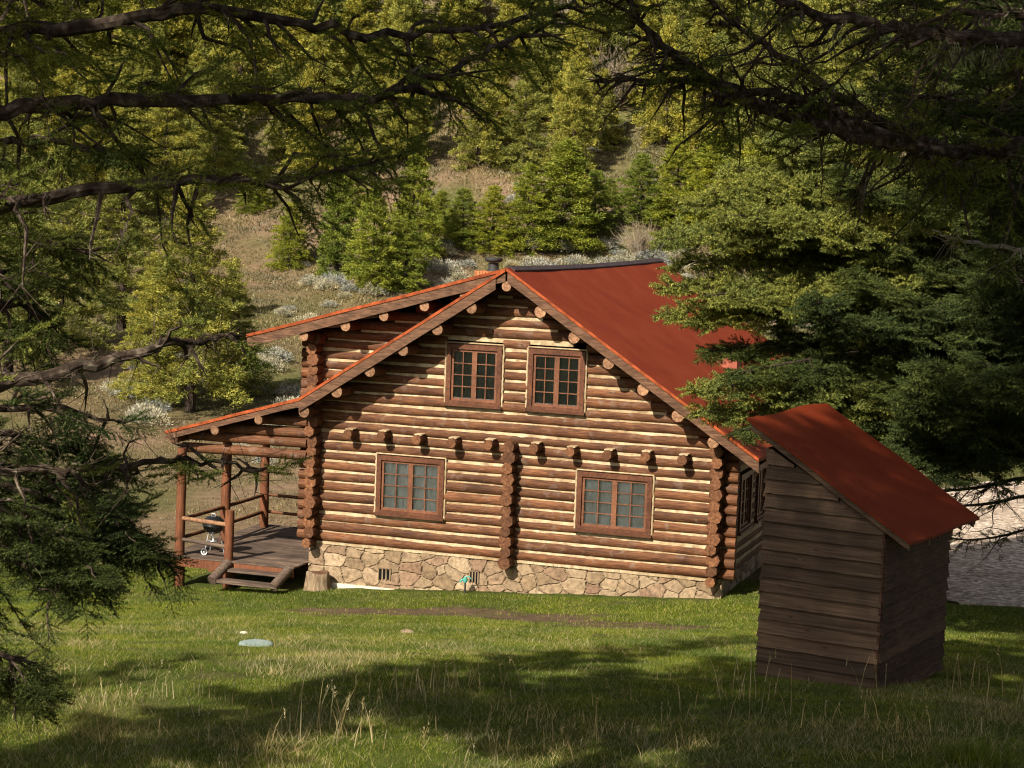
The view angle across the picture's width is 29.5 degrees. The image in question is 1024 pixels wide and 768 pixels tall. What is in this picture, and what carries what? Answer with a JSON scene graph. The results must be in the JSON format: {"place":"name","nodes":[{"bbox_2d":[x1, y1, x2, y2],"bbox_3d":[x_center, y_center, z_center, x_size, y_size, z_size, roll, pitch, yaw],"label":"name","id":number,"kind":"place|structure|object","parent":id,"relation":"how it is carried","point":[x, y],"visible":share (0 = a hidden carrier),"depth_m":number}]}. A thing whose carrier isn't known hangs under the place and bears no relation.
{"place":"outdoors","nodes":[
{"label":"outdoors","id":0,"kind":"place"},
{"bbox_2d":[0,0,1023,767],"bbox_3d":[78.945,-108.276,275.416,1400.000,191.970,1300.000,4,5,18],"label":"ground","id":1,"kind":"structure","parent":0,"point":[206,496],"depth_m":32.27},
{"bbox_2d":[0,40,45,151],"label":"hillside conifer","id":2,"kind":"object","parent":1,"relation":"on","point":[3,81],"visible":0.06,"depth_m":142.08},
{"bbox_2d":[0,46,65,252],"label":"fir tree","id":3,"kind":"object","parent":1,"relation":"on","point":[36,125],"visible":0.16,"depth_m":124.70},
{"bbox_2d":[0,133,66,372],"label":"fir tree","id":4,"kind":"object","parent":1,"relation":"on","point":[6,360],"visible":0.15,"depth_m":88.79},
{"bbox_2d":[33,63,84,151],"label":"hillside conifer","id":5,"kind":"object","parent":1,"relation":"on","point":[65,76],"visible":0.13,"depth_m":142.14},
{"bbox_2d":[32,37,88,132],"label":"hillside conifer","id":6,"kind":"object","parent":1,"relation":"on","point":[49,75],"visible":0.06,"depth_m":144.89},
{"bbox_2d":[2,145,123,352],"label":"fir tree","id":7,"kind":"object","parent":1,"relation":"on","point":[74,310],"visible":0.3,"depth_m":96.78},
{"bbox_2d":[51,0,98,64],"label":"hillside conifer","id":8,"kind":"object","parent":1,"relation":"on","point":[71,37],"visible":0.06,"depth_m":157.48},
{"bbox_2d":[50,52,143,230],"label":"fir tree","id":9,"kind":"object","parent":1,"relation":"on","point":[97,177],"visible":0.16,"depth_m":130.81},
{"bbox_2d":[74,2,126,113],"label":"hillside conifer","id":10,"kind":"object","parent":1,"relation":"on","point":[110,67],"visible":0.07,"depth_m":147.49},
{"bbox_2d":[76,126,187,330],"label":"fir tree","id":11,"kind":"object","parent":1,"relation":"on","point":[128,283],"visible":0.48,"depth_m":104.95},
{"bbox_2d":[106,25,162,138],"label":"hillside conifer","id":12,"kind":"object","parent":1,"relation":"on","point":[127,70],"visible":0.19,"depth_m":144.05},
{"bbox_2d":[102,0,172,85],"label":"hillside conifer","id":13,"kind":"object","parent":1,"relation":"on","point":[132,8],"visible":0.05,"depth_m":150.98},
{"bbox_2d":[123,46,172,155],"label":"hillside conifer","id":14,"kind":"object","parent":1,"relation":"on","point":[146,71],"visible":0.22,"depth_m":140.27},
{"bbox_2d":[126,405,173,426],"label":"sagebrush","id":15,"kind":"object","parent":1,"relation":"on","point":[151,413],"visible":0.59,"depth_m":81.05},
{"bbox_2d":[133,396,172,410],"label":"sagebrush","id":16,"kind":"object","parent":1,"relation":"on","point":[167,407],"visible":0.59,"depth_m":84.60},
{"bbox_2d":[106,251,202,405],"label":"fir tree","id":17,"kind":"object","parent":1,"relation":"on","point":[154,304],"visible":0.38,"depth_m":85.94},
{"bbox_2d":[131,2,184,115],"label":"hillside conifer","id":18,"kind":"object","parent":1,"relation":"on","point":[159,27],"visible":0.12,"depth_m":147.85},
{"bbox_2d":[118,0,202,77],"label":"hillside conifer","id":19,"kind":"object","parent":1,"relation":"on","point":[184,40],"visible":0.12,"depth_m":158.11},
{"bbox_2d":[129,63,206,218],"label":"fir tree","id":20,"kind":"object","parent":1,"relation":"on","point":[176,140],"visible":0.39,"depth_m":133.94},
{"bbox_2d":[174,49,207,124],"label":"hillside conifer","id":21,"kind":"object","parent":1,"relation":"on","point":[197,58],"visible":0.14,"depth_m":148.32},
{"bbox_2d":[124,170,260,412],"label":"fir tree","id":22,"kind":"object","parent":1,"relation":"on","point":[190,381],"visible":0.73,"depth_m":83.78},
{"bbox_2d":[169,2,223,64],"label":"hillside conifer","id":23,"kind":"object","parent":1,"relation":"on","point":[189,20],"visible":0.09,"depth_m":160.62},
{"bbox_2d":[182,1,223,92],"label":"hillside conifer","id":24,"kind":"object","parent":1,"relation":"on","point":[202,47],"visible":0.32,"depth_m":154.50},
{"bbox_2d":[169,66,246,170],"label":"hillside conifer","id":25,"kind":"object","parent":1,"relation":"on","point":[201,87],"visible":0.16,"depth_m":141.36},
{"bbox_2d":[179,62,248,177],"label":"fir tree","id":26,"kind":"object","parent":1,"relation":"on","point":[221,161],"visible":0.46,"depth_m":139.47},
{"bbox_2d":[205,61,247,142],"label":"hillside conifer","id":27,"kind":"object","parent":1,"relation":"on","point":[229,69],"visible":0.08,"depth_m":146.51},
{"bbox_2d":[207,0,273,118],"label":"hillside conifer","id":28,"kind":"object","parent":1,"relation":"on","point":[240,69],"visible":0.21,"depth_m":150.81},
{"bbox_2d":[203,266,279,394],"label":"fir tree","id":29,"kind":"object","parent":1,"relation":"on","point":[242,297],"visible":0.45,"depth_m":88.62},
{"bbox_2d":[232,185,264,214],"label":"young conifer","id":30,"kind":"object","parent":1,"relation":"on","point":[248,204],"visible":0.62,"depth_m":135.94},
{"bbox_2d":[238,639,273,646],"bbox_3d":[-4.535,4.636,34.448,0.620,0.150,0.620,4,5,18],"label":"tank lid","id":31,"kind":"object","parent":1,"relation":"on","point":[253,642],"visible":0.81,"depth_m":34.40},
{"bbox_2d":[255,355,290,370],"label":"sagebrush","id":32,"kind":"object","parent":1,"relation":"on","point":[278,362],"visible":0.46,"depth_m":94.76},
{"bbox_2d":[256,345,293,361],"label":"sagebrush","id":33,"kind":"object","parent":1,"relation":"on","point":[280,354],"visible":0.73,"depth_m":97.12},
{"bbox_2d":[258,54,304,162],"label":"hillside conifer","id":34,"kind":"object","parent":1,"relation":"on","point":[276,147],"visible":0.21,"depth_m":144.99},
{"bbox_2d":[270,382,301,397],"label":"sagebrush","id":35,"kind":"object","parent":1,"relation":"on","point":[289,390],"visible":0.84,"depth_m":89.36},
{"bbox_2d":[260,201,313,271],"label":"young conifer","id":36,"kind":"object","parent":1,"relation":"on","point":[290,240],"visible":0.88,"depth_m":127.47},
{"bbox_2d":[259,0,327,94],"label":"hillside conifer","id":37,"kind":"object","parent":1,"relation":"on","point":[303,40],"visible":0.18,"depth_m":151.00},
{"bbox_2d":[272,67,333,171],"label":"hillside conifer","id":38,"kind":"object","parent":1,"relation":"on","point":[305,161],"visible":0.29,"depth_m":142.10},
{"bbox_2d":[0,0,628,749],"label":"fir","id":39,"kind":"object","parent":1,"relation":"on","point":[70,530],"visible":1,"depth_m":11.43},
{"bbox_2d":[303,570,330,591],"bbox_3d":[-4.742,4.847,47.425,0.683,0.599,0.716,4,5,18],"label":"tree stump","id":40,"kind":"object","parent":1,"relation":"on","point":[315,581],"visible":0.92,"depth_m":47.23},
{"bbox_2d":[288,3,350,123],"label":"hillside conifer","id":41,"kind":"object","parent":1,"relation":"on","point":[327,54],"visible":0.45,"depth_m":148.72},
{"bbox_2d":[312,278,341,290],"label":"sagebrush","id":42,"kind":"object","parent":1,"relation":"on","point":[323,284],"visible":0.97,"depth_m":120.72},
{"bbox_2d":[309,0,363,65],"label":"hillside conifer","id":43,"kind":"object","parent":1,"relation":"on","point":[318,2],"visible":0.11,"depth_m":154.93},
{"bbox_2d":[312,161,361,279],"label":"young conifer","id":44,"kind":"object","parent":1,"relation":"on","point":[334,256],"visible":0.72,"depth_m":124.00},
{"bbox_2d":[321,274,353,285],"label":"sagebrush","id":45,"kind":"object","parent":1,"relation":"on","point":[340,280],"visible":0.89,"depth_m":121.62},
{"bbox_2d":[325,0,387,94],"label":"hillside conifer","id":46,"kind":"object","parent":1,"relation":"on","point":[356,23],"visible":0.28,"depth_m":151.72},
{"bbox_2d":[340,163,372,214],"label":"young conifer","id":47,"kind":"object","parent":1,"relation":"on","point":[353,189],"visible":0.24,"depth_m":136.21},
{"bbox_2d":[341,0,381,56],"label":"hillside conifer","id":48,"kind":"object","parent":1,"relation":"on","point":[374,23],"visible":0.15,"depth_m":158.68},
{"bbox_2d":[338,42,387,163],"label":"hillside conifer","id":49,"kind":"object","parent":1,"relation":"on","point":[357,89],"visible":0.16,"depth_m":142.43},
{"bbox_2d":[355,281,389,296],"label":"sagebrush","id":50,"kind":"object","parent":1,"relation":"on","point":[363,290],"visible":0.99,"depth_m":119.45},
{"bbox_2d":[339,187,406,293],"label":"young conifer","id":51,"kind":"object","parent":1,"relation":"on","point":[371,250],"visible":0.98,"depth_m":120.36},
{"bbox_2d":[366,0,400,73],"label":"hillside conifer","id":52,"kind":"object","parent":1,"relation":"on","point":[385,20],"visible":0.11,"depth_m":156.03},
{"bbox_2d":[370,0,431,97],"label":"hillside conifer","id":53,"kind":"object","parent":1,"relation":"on","point":[399,16],"visible":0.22,"depth_m":152.44},
{"bbox_2d":[373,48,436,167],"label":"hillside conifer","id":54,"kind":"object","parent":1,"relation":"on","point":[419,119],"visible":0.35,"depth_m":143.09},
{"bbox_2d":[379,212,432,293],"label":"young conifer","id":55,"kind":"object","parent":1,"relation":"on","point":[411,276],"visible":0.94,"depth_m":121.53},
{"bbox_2d":[377,0,435,64],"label":"hillside conifer","id":56,"kind":"object","parent":1,"relation":"on","point":[418,11],"visible":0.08,"depth_m":159.49},
{"bbox_2d":[380,153,446,262],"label":"young conifer","id":57,"kind":"object","parent":1,"relation":"on","point":[423,199],"visible":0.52,"depth_m":126.18},
{"bbox_2d":[422,190,459,235],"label":"young conifer","id":58,"kind":"object","parent":1,"relation":"on","point":[440,198],"visible":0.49,"depth_m":131.79},
{"bbox_2d":[426,258,465,273],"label":"sagebrush","id":59,"kind":"object","parent":1,"relation":"on","point":[447,265],"visible":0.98,"depth_m":125.29},
{"bbox_2d":[425,0,476,95],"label":"hillside conifer","id":60,"kind":"object","parent":1,"relation":"on","point":[441,87],"visible":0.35,"depth_m":154.52},
{"bbox_2d":[429,0,486,45],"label":"hillside conifer","id":61,"kind":"object","parent":1,"relation":"on","point":[466,6],"visible":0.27,"depth_m":162.58},
{"bbox_2d":[425,0,501,24],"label":"conifer tree","id":62,"kind":"object","parent":1,"relation":"on","point":[484,8],"visible":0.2,"depth_m":166.44},
{"bbox_2d":[439,187,489,251],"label":"young conifer","id":63,"kind":"object","parent":1,"relation":"on","point":[458,205],"visible":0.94,"depth_m":130.16},
{"bbox_2d":[165,257,788,598],"bbox_3d":[1.025,0.970,51.922,15.700,8.610,14.791,4,5,18],"label":"log cabin","id":64,"kind":"object","parent":1,"relation":"on","point":[519,429],"visible":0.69,"depth_m":46.29},
{"bbox_2d":[201,513,223,554],"bbox_3d":[-7.473,3.744,48.656,0.583,1.027,0.599,4,5,18],"label":"kettle grill","id":65,"kind":"object","parent":64,"relation":"on","point":[212,530],"visible":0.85,"depth_m":48.49},
{"bbox_2d":[373,454,444,520],"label":"window","id":66,"kind":"structure","parent":64,"relation":"in","point":[406,486],"depth_m":46.93},
{"bbox_2d":[443,343,502,408],"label":"window","id":67,"kind":"structure","parent":64,"relation":"in","point":[473,372],"depth_m":46.19},
{"bbox_2d":[525,348,585,414],"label":"window","id":68,"kind":"structure","parent":64,"relation":"in","point":[556,378],"depth_m":45.54},
{"bbox_2d":[573,471,652,537],"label":"window","id":69,"kind":"structure","parent":64,"relation":"in","point":[606,503],"depth_m":45.31},
{"bbox_2d":[737,468,753,535],"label":"window","id":70,"kind":"structure","parent":64,"relation":"in","point":[746,476],"depth_m":46.88},
{"bbox_2d":[754,460,766,523],"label":"window","id":71,"kind":"structure","parent":64,"relation":"in","point":[759,498],"depth_m":48.58},
{"bbox_2d":[445,62,517,172],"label":"hillside conifer","id":72,"kind":"object","parent":1,"relation":"on","point":[482,146],"visible":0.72,"depth_m":143.11},
{"bbox_2d":[460,184,520,257],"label":"young conifer","id":73,"kind":"object","parent":1,"relation":"on","point":[494,204],"visible":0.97,"depth_m":130.02},
{"bbox_2d":[483,39,520,141],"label":"hillside conifer","id":74,"kind":"object","parent":1,"relation":"on","point":[503,110],"visible":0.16,"depth_m":148.16},
{"bbox_2d":[480,0,536,73],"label":"hillside conifer","id":75,"kind":"object","parent":1,"relation":"on","point":[507,9],"visible":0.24,"depth_m":159.01},
{"bbox_2d":[0,583,1023,767],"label":"dry grass","id":76,"kind":"structure","parent":1,"relation":"on","point":[341,719],"depth_m":26.11},
{"bbox_2d":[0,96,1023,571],"bbox_3d":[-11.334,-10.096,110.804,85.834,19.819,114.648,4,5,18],"label":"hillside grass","id":77,"kind":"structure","parent":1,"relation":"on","point":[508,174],"depth_m":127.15},
{"bbox_2d":[488,72,555,173],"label":"hillside conifer","id":78,"kind":"object","parent":1,"relation":"on","point":[533,139],"visible":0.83,"depth_m":143.05},
{"bbox_2d":[488,163,560,256],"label":"young conifer","id":79,"kind":"object","parent":1,"relation":"on","point":[522,191],"visible":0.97,"depth_m":130.25},
{"bbox_2d":[519,256,556,265],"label":"sagebrush","id":80,"kind":"object","parent":1,"relation":"on","point":[543,261],"visible":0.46,"depth_m":126.94},
{"bbox_2d":[517,16,564,125],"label":"hillside conifer","id":81,"kind":"object","parent":1,"relation":"on","point":[546,103],"visible":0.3,"depth_m":151.97},
{"bbox_2d":[523,0,563,99],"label":"hillside conifer","id":82,"kind":"object","parent":1,"relation":"on","point":[555,30],"visible":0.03,"depth_m":155.12},
{"bbox_2d":[520,138,606,251],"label":"young conifer","id":83,"kind":"object","parent":1,"relation":"on","point":[573,161],"visible":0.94,"depth_m":131.18},
{"bbox_2d":[539,53,600,178],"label":"hillside conifer","id":84,"kind":"object","parent":1,"relation":"on","point":[574,102],"visible":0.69,"depth_m":142.38},
{"bbox_2d":[541,12,598,137],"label":"hillside conifer","id":85,"kind":"object","parent":1,"relation":"on","point":[582,46],"visible":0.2,"depth_m":149.86},
{"bbox_2d":[560,253,592,264],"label":"sagebrush","id":86,"kind":"object","parent":1,"relation":"on","point":[577,259],"visible":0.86,"depth_m":129.02},
{"bbox_2d":[557,0,606,78],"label":"hillside conifer","id":87,"kind":"object","parent":1,"relation":"on","point":[588,35],"visible":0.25,"depth_m":156.63},
{"bbox_2d":[578,169,620,235],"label":"young conifer","id":88,"kind":"object","parent":1,"relation":"on","point":[598,186],"visible":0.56,"depth_m":134.87},
{"bbox_2d":[578,67,629,151],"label":"hillside conifer","id":89,"kind":"object","parent":1,"relation":"on","point":[607,128],"visible":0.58,"depth_m":147.93},
{"bbox_2d":[572,0,641,71],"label":"hillside conifer","id":90,"kind":"object","parent":1,"relation":"on","point":[615,39],"visible":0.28,"depth_m":159.94},
{"bbox_2d":[600,178,622,205],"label":"young conifer","id":91,"kind":"object","parent":1,"relation":"on","point":[614,189],"visible":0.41,"depth_m":138.74},
{"bbox_2d":[586,38,651,106],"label":"bare shrub","id":92,"kind":"object","parent":1,"relation":"on","point":[619,68],"visible":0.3,"depth_m":153.67},
{"bbox_2d":[604,0,650,44],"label":"hillside conifer","id":93,"kind":"object","parent":1,"relation":"on","point":[640,2],"visible":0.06,"depth_m":164.64},
{"bbox_2d":[611,217,656,257],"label":"bare shrub","id":94,"kind":"object","parent":1,"relation":"on","point":[642,241],"visible":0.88,"depth_m":131.78},
{"bbox_2d":[607,152,667,226],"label":"young conifer","id":95,"kind":"object","parent":1,"relation":"on","point":[641,199],"visible":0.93,"depth_m":136.15},
{"bbox_2d":[618,0,678,108],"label":"hillside conifer","id":96,"kind":"object","parent":1,"relation":"on","point":[654,23],"visible":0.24,"depth_m":153.47},
{"bbox_2d":[635,248,668,259],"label":"sagebrush","id":97,"kind":"object","parent":1,"relation":"on","point":[649,255],"visible":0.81,"depth_m":131.37},
{"bbox_2d":[630,13,689,148],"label":"hillside conifer","id":98,"kind":"object","parent":1,"relation":"on","point":[670,33],"visible":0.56,"depth_m":147.67},
{"bbox_2d":[643,134,706,228],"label":"young conifer","id":99,"kind":"object","parent":1,"relation":"on","point":[674,180],"visible":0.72,"depth_m":135.57},
{"bbox_2d":[661,0,712,72],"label":"hillside conifer","id":100,"kind":"object","parent":1,"relation":"on","point":[689,21],"visible":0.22,"depth_m":156.50},
{"bbox_2d":[680,17,715,98],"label":"hillside conifer","id":101,"kind":"object","parent":1,"relation":"on","point":[698,29],"visible":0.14,"depth_m":152.90},
{"bbox_2d":[670,41,729,170],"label":"hillside conifer","id":102,"kind":"object","parent":1,"relation":"on","point":[695,121],"visible":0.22,"depth_m":143.37},
{"bbox_2d":[673,132,735,234],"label":"young conifer","id":103,"kind":"object","parent":1,"relation":"on","point":[706,159],"visible":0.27,"depth_m":134.02},
{"bbox_2d":[684,0,745,60],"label":"hillside conifer","id":104,"kind":"object","parent":1,"relation":"on","point":[723,5],"visible":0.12,"depth_m":161.73},
{"bbox_2d":[698,0,734,72],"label":"hillside conifer","id":105,"kind":"object","parent":1,"relation":"on","point":[707,16],"visible":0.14,"depth_m":158.88},
{"bbox_2d":[691,31,745,146],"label":"hillside conifer","id":106,"kind":"object","parent":1,"relation":"on","point":[720,36],"visible":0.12,"depth_m":146.74},
{"bbox_2d":[705,138,776,262],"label":"young conifer","id":107,"kind":"object","parent":1,"relation":"on","point":[754,151],"visible":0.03,"depth_m":129.53},
{"bbox_2d":[720,35,775,166],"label":"hillside conifer","id":108,"kind":"object","parent":1,"relation":"on","point":[760,74],"visible":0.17,"depth_m":143.72},
{"bbox_2d":[727,0,778,79],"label":"hillside conifer","id":109,"kind":"object","parent":1,"relation":"on","point":[747,21],"visible":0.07,"depth_m":156.35},
{"bbox_2d":[729,0,809,55],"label":"hillside conifer","id":110,"kind":"object","parent":1,"relation":"on","point":[743,2],"visible":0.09,"depth_m":163.32},
{"bbox_2d":[763,35,794,90],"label":"hillside conifer","id":111,"kind":"object","parent":1,"relation":"on","point":[779,42],"visible":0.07,"depth_m":148.06},
{"bbox_2d":[562,0,1023,318],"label":"fir","id":112,"kind":"object","parent":1,"relation":"on","point":[957,161],"visible":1,"depth_m":14.41},
{"bbox_2d":[790,0,849,81],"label":"hillside conifer","id":113,"kind":"object","parent":1,"relation":"on","point":[823,6],"visible":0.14,"depth_m":154.91},
{"bbox_2d":[645,0,1023,573],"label":"dark fir","id":114,"kind":"object","parent":1,"relation":"on","point":[906,357],"visible":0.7,"depth_m":37.80},
{"bbox_2d":[815,6,862,82],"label":"hillside conifer","id":115,"kind":"object","parent":1,"relation":"on","point":[831,29],"visible":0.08,"depth_m":150.90},
{"bbox_2d":[809,23,872,166],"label":"fir tree","id":116,"kind":"object","parent":1,"relation":"on","point":[844,64],"visible":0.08,"depth_m":134.86},
{"bbox_2d":[747,403,979,689],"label":"wooden shed","id":117,"kind":"structure","parent":1,"relation":"on","point":[859,524],"depth_m":30.73},
{"bbox_2d":[855,0,914,113],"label":"hillside conifer","id":118,"kind":"object","parent":1,"relation":"on","point":[890,60],"visible":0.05,"depth_m":152.70},
{"bbox_2d":[910,736,1023,767],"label":"grass tuft","id":119,"kind":"object","parent":1,"relation":"on","point":[973,753],"visible":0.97,"depth_m":24.14},
{"bbox_2d":[941,481,1023,606],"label":"gravel yard","id":120,"kind":"structure","parent":1,"relation":"on","point":[991,580],"depth_m":49.60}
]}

